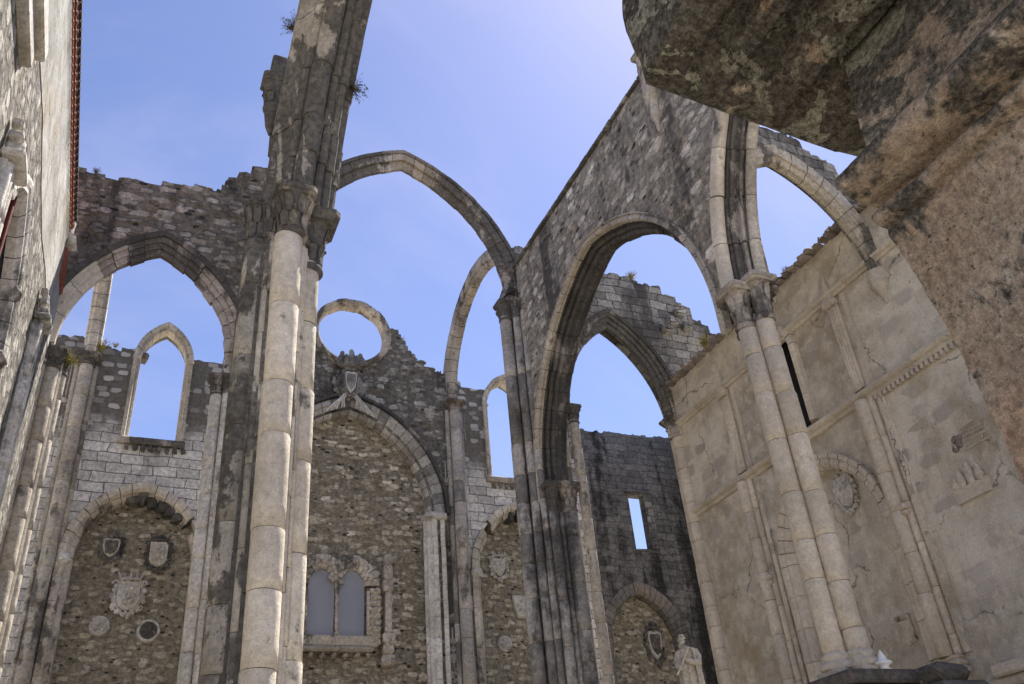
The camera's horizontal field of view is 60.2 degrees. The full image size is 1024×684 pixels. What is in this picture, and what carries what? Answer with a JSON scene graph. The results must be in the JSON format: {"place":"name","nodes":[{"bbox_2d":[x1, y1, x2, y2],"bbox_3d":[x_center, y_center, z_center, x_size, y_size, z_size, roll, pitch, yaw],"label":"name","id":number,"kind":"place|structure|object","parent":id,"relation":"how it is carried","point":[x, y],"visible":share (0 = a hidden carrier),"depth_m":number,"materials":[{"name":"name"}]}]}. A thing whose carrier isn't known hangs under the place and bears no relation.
{"place":"outdoors","nodes":[
{"label":"outdoors","id":0,"kind":"place"},
{"bbox_2d":[0,0,82,542],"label":"chapel building","id":1,"kind":"structure","parent":0,"point":[40,62],"depth_m":12.97,"materials":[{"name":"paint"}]},
{"bbox_2d":[0,235,6,277],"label":"window glass","id":2,"kind":"structure","parent":1,"relation":"in","point":[3,249],"depth_m":12.08,"materials":[{"name":"black glass"}]},
{"bbox_2d":[0,174,33,381],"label":"window frame","id":3,"kind":"structure","parent":1,"relation":"in","point":[17,238],"depth_m":12.16,"materials":[{"name":"white stone"}]},
{"bbox_2d":[198,0,371,683],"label":"clustered pier","id":4,"kind":"structure","parent":0,"point":[253,630],"depth_m":9.19,"materials":[{"name":"stone"}]},
{"bbox_2d":[281,9,295,34],"bbox_3d":[-2.978,-4.229,11.749,0.294,0.261,0.365,-9,-33,6],"label":"weed tuft","id":5,"kind":"object","parent":4,"relation":"on","point":[291,27],"visible":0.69,"depth_m":11.71,"materials":[{"name":"green plant"}]},
{"bbox_2d":[350,73,370,104],"bbox_3d":[-1.999,-3.263,11.576,0.279,0.296,0.442,-3,-33,-5],"label":"weed tuft","id":6,"kind":"object","parent":4,"relation":"on","point":[353,87],"visible":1,"depth_m":11.56,"materials":[{"name":"green plant"}]},
{"bbox_2d":[58,0,856,548],"label":"sky","id":7,"kind":"structure","parent":0,"point":[506,99],"materials":[{"name":"blue"}]},
{"bbox_2d":[875,650,891,668],"bbox_3d":[4.352,3.736,10.375,0.210,0.230,0.207,9,-35,-22],"label":"finial","id":8,"kind":"object","parent":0,"point":[882,662],"visible":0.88,"depth_m":10.30,"materials":[{"name":"white stone"}]},
{"label":"ground","id":9,"kind":"structure","parent":0,"visible":0},
{"bbox_2d":[0,166,267,677],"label":"cross wall","id":10,"kind":"structure","parent":9,"relation":"on","point":[195,234],"depth_m":19.09,"materials":[{"name":"stone"}]},
{"bbox_2d":[64,349,83,367],"bbox_3d":[-8.656,0.339,17.425,0.444,0.478,0.471,-21,-35,22],"label":"weed tuft","id":11,"kind":"object","parent":10,"relation":"on","point":[68,359],"visible":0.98,"depth_m":17.35,"materials":[{"name":"green plant"}]},
{"bbox_2d":[177,340,232,683],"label":"clustered pier","id":12,"kind":"structure","parent":9,"relation":"on","point":[191,646],"depth_m":16.25,"materials":[{"name":"white stone"}]},
{"bbox_2d":[0,298,602,683],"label":"end wall","id":13,"kind":"structure","parent":9,"relation":"on","point":[414,488],"depth_m":23.34,"materials":[{"name":"stone"}]},
{"bbox_2d":[84,274,112,350],"bbox_3d":[-10.940,-1.327,23.474,0.414,3.170,2.426,9,-35,-22],"label":"arch rib","id":14,"kind":"object","parent":13,"relation":"on","point":[98,310],"visible":0.57,"depth_m":23.64,"materials":[{"name":"stone"}]},
{"bbox_2d":[88,616,109,636],"bbox_3d":[-9.477,6.515,20.270,0.444,0.463,0.193,9,-35,-22],"label":"round boss","id":15,"kind":"object","parent":13,"relation":"attached to","point":[98,626],"visible":1,"depth_m":20.22,"materials":[{"name":"stone"}]},
{"bbox_2d":[94,339,110,354],"bbox_3d":[-10.836,0.069,23.326,0.570,0.420,0.427,-25,-37,27],"label":"weed tuft","id":16,"kind":"object","parent":13,"relation":"on","point":[100,348],"visible":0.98,"depth_m":23.26,"materials":[{"name":"green plant"}]},
{"bbox_2d":[97,531,125,562],"bbox_3d":[-9.654,4.934,21.271,0.628,0.802,0.190,9,-35,-22],"label":"coat of arms","id":17,"kind":"object","parent":13,"relation":"attached to","point":[110,547],"visible":1,"depth_m":21.23},
{"bbox_2d":[112,340,120,347],"bbox_3d":[-10.744,0.065,23.995,0.243,0.200,0.273,9,-35,-22],"label":"weed tuft","id":18,"kind":"object","parent":13,"relation":"on","point":[115,345],"visible":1,"depth_m":23.97,"materials":[{"name":"green plant"}]},
{"bbox_2d":[109,572,147,618],"bbox_3d":[-9.060,5.981,20.845,0.822,1.104,0.209,9,-35,-22],"label":"coat of arms","id":19,"kind":"object","parent":13,"relation":"attached to","point":[127,593],"visible":1,"depth_m":20.82},
{"bbox_2d":[136,619,159,642],"bbox_3d":[-8.488,6.739,20.615,0.516,0.535,0.204,9,-35,-22],"label":"round boss","id":20,"kind":"object","parent":13,"relation":"attached to","point":[148,631],"visible":1,"depth_m":20.58,"materials":[{"name":"stone"}]},
{"bbox_2d":[117,322,193,454],"bbox_3d":[-9.482,1.275,23.806,1.662,4.014,0.672,9,-35,-22],"label":"window frame","id":21,"kind":"structure","parent":13,"relation":"in","point":[124,438],"depth_m":23.47,"materials":[{"name":"stone"}]},
{"bbox_2d":[143,534,173,574],"bbox_3d":[-8.650,5.187,21.607,0.688,1.012,0.195,9,-35,-22],"label":"coat of arms","id":22,"kind":"object","parent":13,"relation":"attached to","point":[159,554],"visible":1,"depth_m":21.57},
{"bbox_2d":[325,349,373,416],"bbox_3d":[-4.702,1.146,25.743,1.426,2.167,0.524,9,-35,-22],"label":"coat of arms","id":23,"kind":"object","parent":13,"relation":"attached to","point":[348,383],"visible":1,"depth_m":25.69},
{"bbox_2d":[303,553,396,667],"bbox_3d":[-4.295,6.784,22.603,2.686,2.900,0.371,9,-35,-22],"label":"double window","id":24,"kind":"structure","parent":13,"relation":"attached to","point":[349,578],"depth_m":22.64,"materials":[{"name":"stone"}]},
{"bbox_2d":[443,250,494,397],"bbox_3d":[-0.898,-0.873,25.792,0.403,3.248,6.275,9,-35,-22],"label":"arch rib","id":25,"kind":"object","parent":13,"relation":"attached to","point":[482,266],"visible":0.58,"depth_m":27.25,"materials":[{"name":"stone"}]},
{"bbox_2d":[481,374,514,489],"bbox_3d":[-0.161,2.855,27.489,1.824,4.026,0.672,9,-35,-22],"label":"window frame","id":26,"kind":"structure","parent":13,"relation":"in","point":[489,478],"depth_m":26.74,"materials":[{"name":"stone"}]},
{"bbox_2d":[488,551,508,582],"bbox_3d":[-0.360,6.377,25.032,0.630,0.903,0.193,9,-35,-22],"label":"coat of arms","id":27,"kind":"object","parent":13,"relation":"attached to","point":[499,566],"visible":1,"depth_m":25.00},
{"bbox_2d":[497,635,511,652],"bbox_3d":[-0.187,8.164,23.891,0.408,0.439,0.191,9,-35,-22],"label":"round boss","id":28,"kind":"object","parent":13,"relation":"attached to","point":[504,643],"visible":1,"depth_m":23.84,"materials":[{"name":"stone"}]},
{"bbox_2d":[512,595,525,617],"bbox_3d":[0.258,7.380,24.655,0.480,0.624,0.196,9,-35,-22],"label":"stone corbel","id":29,"kind":"object","parent":13,"relation":"attached to","point":[519,605],"visible":0.86,"depth_m":24.61,"materials":[{"name":"grey stone"}]},
{"bbox_2d":[493,246,614,683],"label":"clustered pier","id":30,"kind":"structure","parent":9,"relation":"on","point":[561,642],"depth_m":18.83,"materials":[{"name":"stone"}]},
{"bbox_2d":[336,150,517,298],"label":"nave arch","id":31,"kind":"structure","parent":30,"relation":"on","point":[466,205],"depth_m":23.45,"materials":[{"name":"stone"}]},
{"bbox_2d":[580,428,717,683],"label":"wall","id":32,"kind":"structure","parent":9,"relation":"on","point":[656,581],"depth_m":26.83,"materials":[{"name":"stone"}]},
{"bbox_2d":[624,489,659,552],"bbox_3d":[3.973,5.637,27.594,0.992,2.040,0.432,9,-35,-22],"label":"window frame","id":33,"kind":"structure","parent":32,"relation":"in","point":[647,499],"depth_m":27.58,"materials":[{"name":"grey stone"}]},
{"bbox_2d":[643,621,666,667],"bbox_3d":[4.181,8.803,25.706,0.755,1.326,0.198,9,-35,-22],"label":"coat of arms","id":34,"kind":"object","parent":32,"relation":"attached to","point":[654,644],"visible":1,"depth_m":25.68},
{"bbox_2d":[569,273,732,683],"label":"cross wall","id":35,"kind":"structure","parent":9,"relation":"on","point":[650,333],"depth_m":22.60,"materials":[{"name":"stone"}]},
{"bbox_2d":[625,270,637,278],"bbox_3d":[3.238,-1.803,23.945,0.358,0.294,0.359,-6,-32,1],"label":"weed tuft","id":36,"kind":"object","parent":35,"relation":"on","point":[630,276],"visible":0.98,"depth_m":23.86,"materials":[{"name":"green plant"}]},
{"bbox_2d":[709,109,919,683],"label":"clustered pier","id":37,"kind":"structure","parent":9,"relation":"on","point":[745,295],"depth_m":12.32,"materials":[{"name":"stone"}]},
{"bbox_2d":[511,52,775,502],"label":"arcade wall","id":38,"kind":"structure","parent":37,"relation":"on","point":[643,168],"depth_m":18.88,"materials":[{"name":"stone"}]},
{"bbox_2d":[622,0,1023,484],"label":"broken springer","id":39,"kind":"object","parent":9,"relation":"on","point":[916,107],"visible":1,"depth_m":4.85,"materials":[{"name":"stone"}]},
{"bbox_2d":[665,202,1023,683],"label":"aisle wall","id":40,"kind":"structure","parent":9,"relation":"on","point":[890,399],"depth_m":15.97,"materials":[{"name":"stone"}]},
{"bbox_2d":[691,332,710,347],"bbox_3d":[4.449,-0.064,20.696,0.583,0.394,0.446,-3,-33,-4],"label":"weed tuft","id":41,"kind":"object","parent":40,"relation":"on","point":[703,343],"visible":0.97,"depth_m":20.67,"materials":[{"name":"green plant"}]},
{"bbox_2d":[781,341,810,426],"bbox_3d":[6.035,1.150,18.268,0.180,3.000,1.200,9,-35,-22],"label":"blocked window","id":42,"kind":"structure","parent":40,"relation":"in","point":[785,348],"depth_m":18.44,"materials":[{"name":"black"}]},
{"bbox_2d":[777,326,819,423],"bbox_3d":[5.638,0.801,18.305,0.390,2.482,1.372,9,-35,-22],"label":"window frame","id":43,"kind":"structure","parent":40,"relation":"in","point":[797,361],"depth_m":17.62,"materials":[{"name":"stone"}]},
{"bbox_2d":[757,126,888,302],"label":"aisle arch","id":44,"kind":"structure","parent":40,"relation":"attached to","point":[797,165],"depth_m":16.83,"materials":[{"name":"stone"}]},
{"bbox_2d":[830,470,858,515],"bbox_3d":[6.177,2.758,16.393,0.184,0.961,0.594,9,-35,-22],"label":"coat of arms","id":45,"kind":"object","parent":40,"relation":"attached to","point":[845,491],"visible":0.97,"depth_m":16.32},
{"bbox_2d":[894,613,918,645],"bbox_3d":[6.481,4.723,14.492,0.120,0.507,0.365,9,-35,-22],"label":"carved fragment","id":46,"kind":"object","parent":40,"relation":"attached to","point":[902,617],"visible":1,"depth_m":14.43,"materials":[{"name":"stone"}]},
{"bbox_2d":[951,435,962,452],"bbox_3d":[7.122,1.620,14.128,0.100,0.273,0.233,9,-35,-22],"label":"carved fragment","id":47,"kind":"object","parent":40,"relation":"attached to","point":[956,441],"visible":1,"depth_m":14.09,"materials":[{"name":"stone"}]},
{"bbox_2d":[952,462,992,504],"bbox_3d":[7.139,2.159,13.805,0.099,0.584,0.672,9,-35,-22],"label":"relief plaque","id":48,"kind":"object","parent":40,"relation":"attached to","point":[973,489],"visible":1,"depth_m":13.74,"materials":[{"name":"stone"}]},
{"bbox_2d":[959,418,989,450],"bbox_3d":[7.254,1.439,13.886,0.050,0.370,0.490,9,-35,-22],"label":"carved fragment","id":49,"kind":"object","parent":40,"relation":"attached to","point":[973,431],"visible":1,"depth_m":13.88,"materials":[{"name":"stone"}]},
{"bbox_2d":[917,661,988,683],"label":"stone block","id":50,"kind":"structure","parent":9,"relation":"on","point":[938,672],"depth_m":10.15,"materials":[{"name":"stone"}]},
{"bbox_3d":[4.709,11.169,20.018,0.888,5.146,0.840,9,-35,-22],"label":"pedestal","id":51,"kind":"object","parent":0,"visible":0},
{"bbox_2d":[674,634,705,683],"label":"statue","id":52,"kind":"object","parent":51,"relation":"on","point":[688,663],"visible":1,"depth_m":21.80,"materials":[{"name":"stone"}]}
]}

